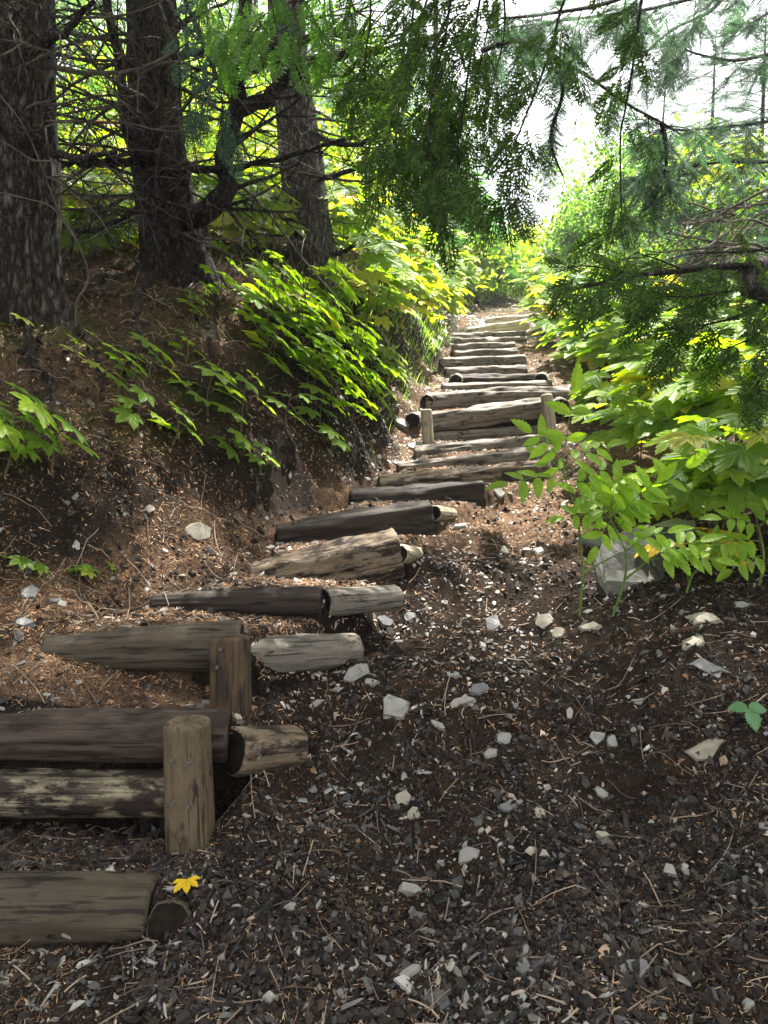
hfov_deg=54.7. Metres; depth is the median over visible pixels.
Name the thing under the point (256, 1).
conifer
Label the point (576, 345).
broad leaf plant
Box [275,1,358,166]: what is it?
conifer
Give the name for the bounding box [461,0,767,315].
hemlock tree
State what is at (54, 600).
slate rock
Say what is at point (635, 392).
broad leaf plant
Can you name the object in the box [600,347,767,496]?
broad leaf plant
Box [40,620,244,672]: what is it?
step log
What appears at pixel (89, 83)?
bush
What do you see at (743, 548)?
elder plant
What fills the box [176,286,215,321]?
broad leaf plant
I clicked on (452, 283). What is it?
thicket plant
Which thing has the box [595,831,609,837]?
slate rock
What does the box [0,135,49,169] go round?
bare sapling
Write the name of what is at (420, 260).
thicket plant
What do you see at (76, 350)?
broad leaf plant
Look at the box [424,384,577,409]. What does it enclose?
step timber
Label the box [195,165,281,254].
thicket plant
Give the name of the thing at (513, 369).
step timber
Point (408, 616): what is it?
slate rock
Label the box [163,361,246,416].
broad leaf plant
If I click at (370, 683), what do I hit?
slate rock
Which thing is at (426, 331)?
grass
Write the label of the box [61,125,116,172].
thicket plant
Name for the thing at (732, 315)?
broad leaf plant
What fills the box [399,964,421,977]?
slate rock
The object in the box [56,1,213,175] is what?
bush
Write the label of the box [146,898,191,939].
side log
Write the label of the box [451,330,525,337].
step timber
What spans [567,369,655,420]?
broad leaf plant
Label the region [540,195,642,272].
bush
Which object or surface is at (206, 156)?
thicket plant
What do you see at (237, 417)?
broad leaf plant
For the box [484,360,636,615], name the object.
elder plant
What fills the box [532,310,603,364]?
broad leaf plant
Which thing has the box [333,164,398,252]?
thicket plant
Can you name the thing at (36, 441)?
broad leaf plant
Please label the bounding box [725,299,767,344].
broad leaf plant
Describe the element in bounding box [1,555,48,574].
broad leaf plant
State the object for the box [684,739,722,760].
slate rock
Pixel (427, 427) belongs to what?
wooden post
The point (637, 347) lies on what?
broad leaf plant
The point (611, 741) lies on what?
slate rock
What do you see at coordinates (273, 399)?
broad leaf plant
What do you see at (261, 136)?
bush
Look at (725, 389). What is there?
broad leaf plant
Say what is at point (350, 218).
thicket plant
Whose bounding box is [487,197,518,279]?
young conifer
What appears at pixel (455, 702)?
pale gravel
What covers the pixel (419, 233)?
bush
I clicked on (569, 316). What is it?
broad leaf plant
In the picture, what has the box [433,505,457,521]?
side log
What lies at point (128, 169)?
thicket plant
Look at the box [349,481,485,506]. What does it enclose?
step timber
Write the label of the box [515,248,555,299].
thicket plant
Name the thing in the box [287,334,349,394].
broad leaf plant
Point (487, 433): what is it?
retaining timber
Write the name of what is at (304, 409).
broad leaf plant
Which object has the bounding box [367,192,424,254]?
thicket plant
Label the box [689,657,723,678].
slate rock
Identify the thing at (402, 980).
slate flakes
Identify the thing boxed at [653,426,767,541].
broad leaf plant
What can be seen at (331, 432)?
broad leaf plant
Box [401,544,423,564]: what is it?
side log
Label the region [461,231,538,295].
bush
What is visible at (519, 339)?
step timber
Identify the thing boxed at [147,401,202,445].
broad leaf plant
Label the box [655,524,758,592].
elder plant
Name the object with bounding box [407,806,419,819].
slate rock
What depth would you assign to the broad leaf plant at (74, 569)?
3.50 m
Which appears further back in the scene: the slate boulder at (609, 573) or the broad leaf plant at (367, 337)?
the broad leaf plant at (367, 337)
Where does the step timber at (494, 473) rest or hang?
on the ground at (228, 789)
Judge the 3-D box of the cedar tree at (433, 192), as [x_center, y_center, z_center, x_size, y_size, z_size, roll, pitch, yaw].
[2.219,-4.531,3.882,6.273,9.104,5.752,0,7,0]
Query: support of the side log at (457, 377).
on the ground at (228, 789)
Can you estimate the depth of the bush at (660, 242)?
14.34 m
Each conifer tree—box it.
[0,0,235,432]
[0,0,496,366]
[176,0,490,348]
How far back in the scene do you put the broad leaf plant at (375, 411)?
6.75 m
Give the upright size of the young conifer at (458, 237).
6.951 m
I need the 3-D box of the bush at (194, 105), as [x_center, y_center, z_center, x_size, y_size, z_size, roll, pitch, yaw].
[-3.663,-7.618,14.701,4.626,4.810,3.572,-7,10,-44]
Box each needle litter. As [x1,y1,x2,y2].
[0,244,767,740]
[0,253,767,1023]
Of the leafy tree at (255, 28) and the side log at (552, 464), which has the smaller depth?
the side log at (552, 464)
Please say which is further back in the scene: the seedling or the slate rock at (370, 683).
the slate rock at (370, 683)
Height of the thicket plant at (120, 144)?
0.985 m
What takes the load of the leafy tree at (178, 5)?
on the ground at (228, 789)
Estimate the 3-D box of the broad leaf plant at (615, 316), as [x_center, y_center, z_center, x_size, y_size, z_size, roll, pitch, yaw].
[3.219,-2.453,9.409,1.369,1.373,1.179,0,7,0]
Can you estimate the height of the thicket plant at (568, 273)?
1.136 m
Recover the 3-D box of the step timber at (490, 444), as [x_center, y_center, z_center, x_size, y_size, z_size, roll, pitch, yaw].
[0.958,-0.610,7.183,1.338,0.202,0.190,-6,7,-1]
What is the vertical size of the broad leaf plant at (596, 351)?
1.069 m
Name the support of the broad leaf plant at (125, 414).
on the ground at (228, 789)
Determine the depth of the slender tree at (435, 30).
14.03 m
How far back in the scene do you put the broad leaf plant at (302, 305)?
5.94 m
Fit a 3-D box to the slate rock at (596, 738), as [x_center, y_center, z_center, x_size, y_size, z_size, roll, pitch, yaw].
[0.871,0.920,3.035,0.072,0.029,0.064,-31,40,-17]
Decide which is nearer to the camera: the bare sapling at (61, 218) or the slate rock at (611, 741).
the slate rock at (611, 741)
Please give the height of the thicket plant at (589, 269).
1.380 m
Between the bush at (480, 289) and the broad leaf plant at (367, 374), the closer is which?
the broad leaf plant at (367, 374)
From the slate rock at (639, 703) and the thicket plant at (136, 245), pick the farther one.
the thicket plant at (136, 245)
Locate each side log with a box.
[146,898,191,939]
[222,724,308,776]
[251,633,363,671]
[323,585,403,616]
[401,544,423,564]
[405,412,420,428]
[420,394,433,407]
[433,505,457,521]
[450,373,462,382]
[534,372,548,379]
[535,459,556,467]
[553,396,570,417]
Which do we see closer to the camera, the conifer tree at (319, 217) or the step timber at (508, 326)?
the conifer tree at (319, 217)
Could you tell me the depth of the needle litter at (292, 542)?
4.01 m
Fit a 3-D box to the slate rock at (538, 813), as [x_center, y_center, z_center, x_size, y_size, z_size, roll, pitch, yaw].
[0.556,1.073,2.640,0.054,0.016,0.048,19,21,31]
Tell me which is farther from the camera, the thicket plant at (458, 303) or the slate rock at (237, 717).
the thicket plant at (458, 303)
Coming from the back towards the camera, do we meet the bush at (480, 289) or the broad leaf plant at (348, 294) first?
the bush at (480, 289)
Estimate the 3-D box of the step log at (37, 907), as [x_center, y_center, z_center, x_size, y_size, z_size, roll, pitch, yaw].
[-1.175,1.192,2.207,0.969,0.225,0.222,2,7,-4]
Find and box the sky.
[55,0,767,248]
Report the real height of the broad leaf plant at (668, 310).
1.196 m
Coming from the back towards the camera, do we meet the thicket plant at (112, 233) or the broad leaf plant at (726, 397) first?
the thicket plant at (112, 233)
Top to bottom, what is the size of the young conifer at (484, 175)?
6.592 m
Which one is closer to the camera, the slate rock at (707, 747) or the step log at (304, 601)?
the slate rock at (707, 747)
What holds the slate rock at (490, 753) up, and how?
on the ground at (228, 789)
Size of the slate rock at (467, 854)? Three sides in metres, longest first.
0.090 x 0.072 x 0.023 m
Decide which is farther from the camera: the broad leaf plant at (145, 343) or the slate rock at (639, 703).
the broad leaf plant at (145, 343)
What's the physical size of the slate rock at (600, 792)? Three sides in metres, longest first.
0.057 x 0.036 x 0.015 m
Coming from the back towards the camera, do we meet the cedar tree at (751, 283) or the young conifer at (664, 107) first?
the young conifer at (664, 107)
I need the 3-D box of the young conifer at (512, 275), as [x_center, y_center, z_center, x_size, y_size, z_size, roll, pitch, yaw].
[2.454,-6.916,18.748,2.613,3.052,2.862,-5,8,-36]
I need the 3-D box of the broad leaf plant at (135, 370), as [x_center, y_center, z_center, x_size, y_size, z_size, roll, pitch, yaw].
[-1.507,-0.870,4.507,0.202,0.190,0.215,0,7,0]
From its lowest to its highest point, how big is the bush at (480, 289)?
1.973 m
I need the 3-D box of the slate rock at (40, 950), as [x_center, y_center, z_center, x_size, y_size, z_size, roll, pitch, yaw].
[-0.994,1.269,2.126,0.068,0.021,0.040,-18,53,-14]
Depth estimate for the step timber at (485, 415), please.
7.65 m
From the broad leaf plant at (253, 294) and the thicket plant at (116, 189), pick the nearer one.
the broad leaf plant at (253, 294)
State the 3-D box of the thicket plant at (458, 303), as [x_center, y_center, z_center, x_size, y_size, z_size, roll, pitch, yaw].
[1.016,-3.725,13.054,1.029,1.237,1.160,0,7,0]
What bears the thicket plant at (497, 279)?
on the ground at (228, 789)
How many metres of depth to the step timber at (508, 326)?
14.46 m
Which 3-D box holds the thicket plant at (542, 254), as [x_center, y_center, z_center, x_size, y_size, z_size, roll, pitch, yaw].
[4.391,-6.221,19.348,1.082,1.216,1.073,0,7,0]
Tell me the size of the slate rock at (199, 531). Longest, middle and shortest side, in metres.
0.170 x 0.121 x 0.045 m
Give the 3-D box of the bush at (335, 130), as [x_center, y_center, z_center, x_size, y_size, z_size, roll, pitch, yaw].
[-0.696,-6.291,14.676,4.512,3.824,4.315,2,7,19]
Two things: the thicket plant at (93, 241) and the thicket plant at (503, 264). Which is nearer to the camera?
the thicket plant at (93, 241)
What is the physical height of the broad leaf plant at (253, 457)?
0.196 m
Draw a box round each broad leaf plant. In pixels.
[0,381,64,476]
[1,313,33,334]
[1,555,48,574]
[17,414,100,475]
[59,329,94,357]
[66,565,98,576]
[77,561,116,580]
[81,343,146,394]
[108,332,180,381]
[109,384,165,436]
[119,353,148,379]
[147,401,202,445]
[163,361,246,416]
[168,328,204,361]
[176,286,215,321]
[198,257,246,306]
[208,370,276,432]
[209,427,252,462]
[230,263,293,342]
[239,440,279,466]
[240,315,302,376]
[247,249,303,313]
[264,392,310,425]
[272,284,326,348]
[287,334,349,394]
[294,383,344,424]
[297,292,348,360]
[304,258,361,322]
[314,333,365,406]
[314,423,350,457]
[333,314,381,369]
[337,387,377,426]
[344,352,405,406]
[361,388,389,416]
[364,344,408,387]
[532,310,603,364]
[548,321,629,371]
[554,269,626,321]
[558,290,634,368]
[563,390,655,472]
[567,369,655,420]
[571,466,713,525]
[575,304,657,369]
[581,376,725,468]
[593,264,682,332]
[596,311,696,390]
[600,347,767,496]
[608,348,725,452]
[622,315,728,368]
[634,527,746,568]
[636,275,704,365]
[640,412,767,529]
[647,279,747,334]
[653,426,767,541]
[657,284,767,365]
[660,263,739,309]
[666,413,767,553]
[676,332,767,442]
[681,347,767,442]
[686,316,767,394]
[703,280,767,345]
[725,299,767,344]
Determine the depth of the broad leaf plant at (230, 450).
4.73 m
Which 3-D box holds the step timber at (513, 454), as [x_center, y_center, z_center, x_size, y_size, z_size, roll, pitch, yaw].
[0.799,-0.434,6.676,1.365,0.210,0.204,-6,7,-3]
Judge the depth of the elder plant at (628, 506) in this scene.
3.38 m
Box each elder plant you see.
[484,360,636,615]
[545,449,739,615]
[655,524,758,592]
[697,498,767,585]
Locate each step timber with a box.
[249,527,404,580]
[276,500,435,543]
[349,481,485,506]
[378,460,551,486]
[397,446,547,471]
[414,434,551,457]
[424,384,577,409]
[432,397,541,431]
[439,354,526,370]
[441,380,552,390]
[444,364,527,377]
[449,373,537,382]
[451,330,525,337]
[451,342,515,354]
[453,336,526,343]
[453,347,517,356]
[458,319,529,332]
[485,314,533,323]
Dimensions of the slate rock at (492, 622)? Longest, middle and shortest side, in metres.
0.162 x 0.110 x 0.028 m
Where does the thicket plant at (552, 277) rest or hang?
on the ground at (228, 789)
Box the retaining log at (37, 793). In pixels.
[0,768,163,818]
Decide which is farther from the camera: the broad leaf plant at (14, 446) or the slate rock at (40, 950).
the broad leaf plant at (14, 446)
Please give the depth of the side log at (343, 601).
3.61 m
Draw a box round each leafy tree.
[56,0,113,149]
[59,0,256,155]
[62,0,191,130]
[178,0,269,149]
[182,0,390,173]
[312,9,477,253]
[567,133,678,267]
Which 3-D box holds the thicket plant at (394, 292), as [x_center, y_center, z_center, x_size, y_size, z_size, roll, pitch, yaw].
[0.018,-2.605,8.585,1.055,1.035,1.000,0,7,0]
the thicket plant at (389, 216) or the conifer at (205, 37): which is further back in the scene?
the conifer at (205, 37)
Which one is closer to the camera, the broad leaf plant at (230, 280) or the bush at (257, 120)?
the broad leaf plant at (230, 280)
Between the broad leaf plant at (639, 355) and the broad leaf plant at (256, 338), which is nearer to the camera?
the broad leaf plant at (256, 338)
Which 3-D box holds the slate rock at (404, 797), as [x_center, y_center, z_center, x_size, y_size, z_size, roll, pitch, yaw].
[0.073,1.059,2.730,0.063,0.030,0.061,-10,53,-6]
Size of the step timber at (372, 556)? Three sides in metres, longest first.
0.844 x 0.310 x 0.292 m
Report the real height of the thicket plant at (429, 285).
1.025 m
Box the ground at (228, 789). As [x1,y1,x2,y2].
[0,225,767,1023]
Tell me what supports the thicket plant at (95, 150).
on the ground at (228, 789)
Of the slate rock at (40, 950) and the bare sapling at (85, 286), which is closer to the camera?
the slate rock at (40, 950)
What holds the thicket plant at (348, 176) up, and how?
on the ground at (228, 789)
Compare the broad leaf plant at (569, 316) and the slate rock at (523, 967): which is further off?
the broad leaf plant at (569, 316)
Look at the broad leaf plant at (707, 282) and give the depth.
8.64 m
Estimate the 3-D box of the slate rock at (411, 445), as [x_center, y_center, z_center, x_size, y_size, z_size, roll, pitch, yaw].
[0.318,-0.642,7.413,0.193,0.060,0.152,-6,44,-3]
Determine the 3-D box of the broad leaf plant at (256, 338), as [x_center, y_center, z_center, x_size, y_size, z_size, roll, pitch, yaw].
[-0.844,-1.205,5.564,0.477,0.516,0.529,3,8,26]
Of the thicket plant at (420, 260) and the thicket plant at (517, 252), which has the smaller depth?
the thicket plant at (420, 260)
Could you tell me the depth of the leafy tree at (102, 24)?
18.44 m
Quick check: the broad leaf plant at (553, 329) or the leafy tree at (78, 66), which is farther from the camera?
the leafy tree at (78, 66)
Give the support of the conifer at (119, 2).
on the ground at (228, 789)
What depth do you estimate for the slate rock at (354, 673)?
3.28 m
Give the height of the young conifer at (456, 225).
5.455 m
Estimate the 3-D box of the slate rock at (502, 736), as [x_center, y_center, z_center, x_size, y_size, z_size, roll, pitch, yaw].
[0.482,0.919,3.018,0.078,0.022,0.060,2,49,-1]
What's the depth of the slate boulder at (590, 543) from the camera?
4.62 m
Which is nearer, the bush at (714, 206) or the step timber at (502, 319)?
the bush at (714, 206)
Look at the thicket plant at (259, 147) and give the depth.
11.50 m
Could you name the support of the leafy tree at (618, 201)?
on the ground at (228, 789)
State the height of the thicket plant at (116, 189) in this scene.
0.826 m
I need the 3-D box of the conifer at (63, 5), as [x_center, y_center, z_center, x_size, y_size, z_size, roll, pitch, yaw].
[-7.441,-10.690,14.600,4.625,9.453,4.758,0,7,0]
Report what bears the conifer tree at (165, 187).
on the ground at (228, 789)
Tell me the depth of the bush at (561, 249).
18.93 m
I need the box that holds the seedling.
[727,701,766,731]
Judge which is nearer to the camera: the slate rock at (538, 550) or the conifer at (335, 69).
the slate rock at (538, 550)
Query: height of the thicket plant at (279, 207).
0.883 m
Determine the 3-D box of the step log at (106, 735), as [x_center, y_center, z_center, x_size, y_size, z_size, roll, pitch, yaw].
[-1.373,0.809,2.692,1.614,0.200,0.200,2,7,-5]
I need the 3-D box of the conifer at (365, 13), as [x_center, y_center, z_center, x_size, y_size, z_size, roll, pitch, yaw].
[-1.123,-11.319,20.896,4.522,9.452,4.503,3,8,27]
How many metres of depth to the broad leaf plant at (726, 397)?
4.63 m
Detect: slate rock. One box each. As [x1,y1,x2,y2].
[16,617,35,628]
[20,584,38,597]
[31,948,48,956]
[48,597,61,603]
[56,600,65,607]
[145,504,154,512]
[185,522,210,540]
[232,713,241,720]
[343,663,369,682]
[365,678,378,686]
[377,615,393,627]
[383,694,409,719]
[394,418,409,428]
[394,790,411,804]
[397,882,422,895]
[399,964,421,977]
[403,612,416,621]
[407,441,423,450]
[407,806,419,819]
[429,336,438,350]
[430,719,444,730]
[434,334,442,343]
[446,671,459,677]
[452,523,466,529]
[458,846,479,864]
[459,695,475,704]
[470,683,489,695]
[484,614,499,629]
[484,748,497,758]
[492,488,504,498]
[495,732,511,743]
[497,799,523,812]
[516,957,530,974]
[532,547,543,555]
[535,613,553,628]
[535,807,545,817]
[552,627,566,638]
[578,621,601,630]
[589,731,605,744]
[594,786,608,798]
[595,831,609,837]
[606,734,617,747]
[619,958,649,980]
[631,698,645,704]
[663,863,676,877]
[682,636,704,650]
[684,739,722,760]
[685,611,721,623]
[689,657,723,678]
[734,601,749,607]
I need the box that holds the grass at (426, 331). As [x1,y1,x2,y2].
[206,236,532,458]
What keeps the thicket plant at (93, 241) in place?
on the ground at (228, 789)
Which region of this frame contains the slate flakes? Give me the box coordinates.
[0,256,767,1023]
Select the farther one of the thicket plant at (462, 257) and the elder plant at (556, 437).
the thicket plant at (462, 257)
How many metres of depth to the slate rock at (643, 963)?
1.96 m
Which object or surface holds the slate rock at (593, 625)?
on the ground at (228, 789)
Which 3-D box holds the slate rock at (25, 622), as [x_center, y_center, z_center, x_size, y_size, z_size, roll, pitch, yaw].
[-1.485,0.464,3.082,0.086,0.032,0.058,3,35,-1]
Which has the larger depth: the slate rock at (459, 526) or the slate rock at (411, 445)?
the slate rock at (411, 445)
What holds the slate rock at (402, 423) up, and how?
on the ground at (228, 789)
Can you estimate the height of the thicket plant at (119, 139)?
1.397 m
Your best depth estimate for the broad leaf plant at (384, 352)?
7.72 m
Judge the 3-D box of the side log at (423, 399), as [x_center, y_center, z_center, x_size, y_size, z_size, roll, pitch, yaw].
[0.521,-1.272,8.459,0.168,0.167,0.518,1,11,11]
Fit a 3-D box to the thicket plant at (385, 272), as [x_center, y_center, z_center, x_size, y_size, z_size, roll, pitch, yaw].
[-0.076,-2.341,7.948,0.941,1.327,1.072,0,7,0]
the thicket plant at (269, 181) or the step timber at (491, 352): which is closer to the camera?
the thicket plant at (269, 181)
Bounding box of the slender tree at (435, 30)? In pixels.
[433,5,440,304]
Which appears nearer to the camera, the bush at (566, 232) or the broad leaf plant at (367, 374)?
the broad leaf plant at (367, 374)
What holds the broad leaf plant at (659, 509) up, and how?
on the ground at (228, 789)
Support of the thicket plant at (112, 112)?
on the ground at (228, 789)
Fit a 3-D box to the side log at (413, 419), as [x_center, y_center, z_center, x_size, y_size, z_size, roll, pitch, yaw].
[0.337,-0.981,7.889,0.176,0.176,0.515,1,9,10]
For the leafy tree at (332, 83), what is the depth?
19.50 m
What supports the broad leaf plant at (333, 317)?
on the ground at (228, 789)
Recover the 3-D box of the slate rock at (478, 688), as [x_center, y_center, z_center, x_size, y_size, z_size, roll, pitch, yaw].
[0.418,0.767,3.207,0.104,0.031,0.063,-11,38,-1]
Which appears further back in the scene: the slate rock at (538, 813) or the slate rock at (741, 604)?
the slate rock at (741, 604)
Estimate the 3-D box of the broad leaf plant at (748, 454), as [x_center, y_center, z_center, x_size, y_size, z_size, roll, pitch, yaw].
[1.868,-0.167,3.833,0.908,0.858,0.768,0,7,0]
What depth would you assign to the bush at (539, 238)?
20.97 m
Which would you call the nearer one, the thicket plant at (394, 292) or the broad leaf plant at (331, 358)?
the broad leaf plant at (331, 358)
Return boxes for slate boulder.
[569,532,610,548]
[594,525,687,603]
[654,518,695,532]
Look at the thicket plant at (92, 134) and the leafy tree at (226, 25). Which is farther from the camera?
the leafy tree at (226, 25)
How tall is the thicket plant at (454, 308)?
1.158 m
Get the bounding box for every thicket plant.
[60,168,125,257]
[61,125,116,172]
[61,130,113,189]
[62,170,138,255]
[64,180,138,255]
[67,185,137,253]
[92,126,133,186]
[94,137,132,189]
[95,110,127,178]
[99,167,137,247]
[187,137,251,237]
[191,174,260,243]
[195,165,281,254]
[215,181,308,248]
[236,160,284,232]
[240,149,282,244]
[242,126,277,174]
[318,182,380,261]
[323,158,337,201]
[326,154,376,239]
[329,163,400,270]
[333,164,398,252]
[333,231,420,347]
[347,237,429,332]
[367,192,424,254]
[372,195,416,252]
[377,244,448,332]
[389,211,473,319]
[395,238,440,297]
[400,245,444,297]
[418,258,474,335]
[422,269,469,327]
[434,266,469,316]
[445,245,481,296]
[453,258,487,301]
[468,249,503,305]
[488,243,522,297]
[508,246,537,288]
[508,256,565,330]
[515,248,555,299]
[518,279,579,345]
[527,264,567,309]
[531,248,572,275]
[538,271,576,320]
[539,272,589,327]
[570,250,612,292]
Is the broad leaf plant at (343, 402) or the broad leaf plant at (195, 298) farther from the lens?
the broad leaf plant at (343, 402)
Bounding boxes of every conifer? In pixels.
[55,0,93,147]
[56,0,126,130]
[179,0,232,152]
[186,0,323,225]
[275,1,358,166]
[314,1,397,175]
[368,0,480,257]
[414,102,489,258]
[417,130,516,253]
[422,132,508,254]
[457,177,530,293]
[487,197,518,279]
[586,142,642,262]
[602,77,716,263]
[630,15,767,266]
[661,0,767,267]
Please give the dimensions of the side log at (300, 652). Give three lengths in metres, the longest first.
0.614 x 0.194 x 0.190 m
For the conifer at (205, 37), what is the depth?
22.37 m
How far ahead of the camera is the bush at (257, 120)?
12.58 m
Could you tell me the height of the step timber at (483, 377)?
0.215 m
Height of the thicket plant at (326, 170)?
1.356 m
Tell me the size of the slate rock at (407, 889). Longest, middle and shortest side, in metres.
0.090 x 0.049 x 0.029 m
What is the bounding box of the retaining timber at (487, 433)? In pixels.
[433,425,537,439]
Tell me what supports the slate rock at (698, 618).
on the ground at (228, 789)
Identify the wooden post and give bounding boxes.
[163,715,214,854]
[209,634,251,718]
[421,409,433,443]
[541,394,555,429]
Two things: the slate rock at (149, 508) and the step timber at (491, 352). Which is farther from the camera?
the step timber at (491, 352)
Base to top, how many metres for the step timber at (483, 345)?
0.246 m
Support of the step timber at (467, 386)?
on the ground at (228, 789)
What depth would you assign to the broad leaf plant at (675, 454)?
4.27 m
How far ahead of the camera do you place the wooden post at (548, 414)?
7.49 m
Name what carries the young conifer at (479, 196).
on the ground at (228, 789)
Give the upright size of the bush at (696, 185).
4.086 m
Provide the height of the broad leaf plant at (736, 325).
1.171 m
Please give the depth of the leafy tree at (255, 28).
18.12 m
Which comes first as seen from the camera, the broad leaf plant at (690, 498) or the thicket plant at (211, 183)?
the broad leaf plant at (690, 498)
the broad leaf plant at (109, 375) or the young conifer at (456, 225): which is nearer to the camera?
the broad leaf plant at (109, 375)
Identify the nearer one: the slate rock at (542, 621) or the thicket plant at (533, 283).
the slate rock at (542, 621)
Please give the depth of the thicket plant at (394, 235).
12.96 m
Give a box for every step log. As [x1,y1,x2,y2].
[0,707,232,762]
[0,870,158,948]
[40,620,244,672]
[149,585,322,618]
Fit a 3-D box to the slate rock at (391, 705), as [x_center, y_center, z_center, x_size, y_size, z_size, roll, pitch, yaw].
[0.047,0.807,3.059,0.125,0.040,0.140,-17,48,-10]
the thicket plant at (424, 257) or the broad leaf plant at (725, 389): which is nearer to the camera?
the broad leaf plant at (725, 389)
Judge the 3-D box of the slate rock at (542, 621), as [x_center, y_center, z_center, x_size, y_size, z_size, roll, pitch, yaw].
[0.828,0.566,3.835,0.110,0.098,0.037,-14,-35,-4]
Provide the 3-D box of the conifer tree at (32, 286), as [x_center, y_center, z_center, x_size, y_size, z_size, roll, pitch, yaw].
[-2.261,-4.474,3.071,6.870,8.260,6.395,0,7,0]
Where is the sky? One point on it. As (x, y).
(538, 113)
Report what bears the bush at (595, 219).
on the ground at (228, 789)
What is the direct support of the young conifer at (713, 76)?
on the ground at (228, 789)
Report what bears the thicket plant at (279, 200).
on the ground at (228, 789)
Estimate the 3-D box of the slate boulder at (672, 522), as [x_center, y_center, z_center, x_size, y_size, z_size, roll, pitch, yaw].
[1.691,0.170,4.512,0.490,0.112,0.239,-20,31,-2]
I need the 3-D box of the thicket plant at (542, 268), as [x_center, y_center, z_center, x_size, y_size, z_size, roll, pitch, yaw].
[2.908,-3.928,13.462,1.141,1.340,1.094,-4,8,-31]
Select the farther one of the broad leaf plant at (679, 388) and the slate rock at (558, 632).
the broad leaf plant at (679, 388)
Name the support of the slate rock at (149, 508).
on the ground at (228, 789)
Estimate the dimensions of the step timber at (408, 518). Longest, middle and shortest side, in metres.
1.004 x 0.300 x 0.292 m
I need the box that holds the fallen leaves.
[0,246,767,1023]
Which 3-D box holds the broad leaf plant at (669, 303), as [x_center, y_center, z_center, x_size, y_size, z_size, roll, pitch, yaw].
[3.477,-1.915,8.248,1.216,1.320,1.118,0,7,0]
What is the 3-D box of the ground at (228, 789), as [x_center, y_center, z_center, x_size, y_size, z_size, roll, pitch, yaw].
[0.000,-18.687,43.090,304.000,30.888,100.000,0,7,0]
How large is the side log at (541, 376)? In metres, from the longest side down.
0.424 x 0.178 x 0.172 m
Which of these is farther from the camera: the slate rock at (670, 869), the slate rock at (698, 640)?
the slate rock at (698, 640)
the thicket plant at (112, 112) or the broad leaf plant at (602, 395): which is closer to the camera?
the broad leaf plant at (602, 395)
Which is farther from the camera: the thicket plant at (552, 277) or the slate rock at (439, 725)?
the thicket plant at (552, 277)
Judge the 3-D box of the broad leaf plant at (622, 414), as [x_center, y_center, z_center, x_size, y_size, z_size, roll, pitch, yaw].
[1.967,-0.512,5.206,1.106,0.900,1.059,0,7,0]
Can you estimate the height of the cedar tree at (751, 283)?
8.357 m
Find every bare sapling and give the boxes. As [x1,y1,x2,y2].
[0,95,114,326]
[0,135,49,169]
[0,192,138,253]
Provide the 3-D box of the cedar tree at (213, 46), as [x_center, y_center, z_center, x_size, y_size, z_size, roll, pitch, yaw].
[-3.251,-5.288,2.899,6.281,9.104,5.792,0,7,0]
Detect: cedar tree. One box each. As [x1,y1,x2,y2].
[160,0,362,180]
[311,0,665,310]
[543,232,767,436]
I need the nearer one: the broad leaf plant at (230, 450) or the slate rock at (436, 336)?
the broad leaf plant at (230, 450)
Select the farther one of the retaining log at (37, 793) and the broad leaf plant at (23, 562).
the broad leaf plant at (23, 562)
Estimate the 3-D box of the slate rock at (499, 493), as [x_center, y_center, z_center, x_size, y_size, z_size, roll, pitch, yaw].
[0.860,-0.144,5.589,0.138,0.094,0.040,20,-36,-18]
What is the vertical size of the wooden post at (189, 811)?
0.582 m
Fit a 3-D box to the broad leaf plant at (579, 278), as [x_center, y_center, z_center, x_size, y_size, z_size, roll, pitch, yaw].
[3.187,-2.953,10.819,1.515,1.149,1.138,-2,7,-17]
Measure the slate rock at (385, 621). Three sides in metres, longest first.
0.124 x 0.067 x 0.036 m
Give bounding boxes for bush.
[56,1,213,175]
[56,16,240,173]
[89,0,314,220]
[181,14,357,222]
[188,38,388,238]
[199,58,417,239]
[276,119,491,256]
[441,232,513,304]
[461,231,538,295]
[501,228,544,293]
[502,214,590,296]
[522,189,647,280]
[526,120,669,276]
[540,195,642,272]
[548,97,735,275]
[582,114,767,277]
[633,117,767,279]
[659,150,767,283]
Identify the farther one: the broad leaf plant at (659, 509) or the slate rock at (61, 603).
the broad leaf plant at (659, 509)
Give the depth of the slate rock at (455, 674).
3.28 m
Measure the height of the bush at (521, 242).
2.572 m
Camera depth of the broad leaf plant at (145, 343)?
4.62 m
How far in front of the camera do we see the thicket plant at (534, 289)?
11.60 m
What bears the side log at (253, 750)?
on the ground at (228, 789)
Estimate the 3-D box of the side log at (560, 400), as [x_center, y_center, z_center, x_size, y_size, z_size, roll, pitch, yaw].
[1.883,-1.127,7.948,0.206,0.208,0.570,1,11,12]
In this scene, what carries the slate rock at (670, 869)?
on the ground at (228, 789)
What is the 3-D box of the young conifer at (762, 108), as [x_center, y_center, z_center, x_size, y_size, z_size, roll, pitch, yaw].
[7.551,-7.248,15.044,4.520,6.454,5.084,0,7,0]
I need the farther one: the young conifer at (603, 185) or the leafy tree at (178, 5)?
the young conifer at (603, 185)
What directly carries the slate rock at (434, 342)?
on the ground at (228, 789)
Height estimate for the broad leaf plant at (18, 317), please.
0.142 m
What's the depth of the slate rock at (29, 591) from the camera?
3.31 m
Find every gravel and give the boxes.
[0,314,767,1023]
[70,287,657,709]
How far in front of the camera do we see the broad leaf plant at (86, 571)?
3.53 m
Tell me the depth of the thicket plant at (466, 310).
14.41 m

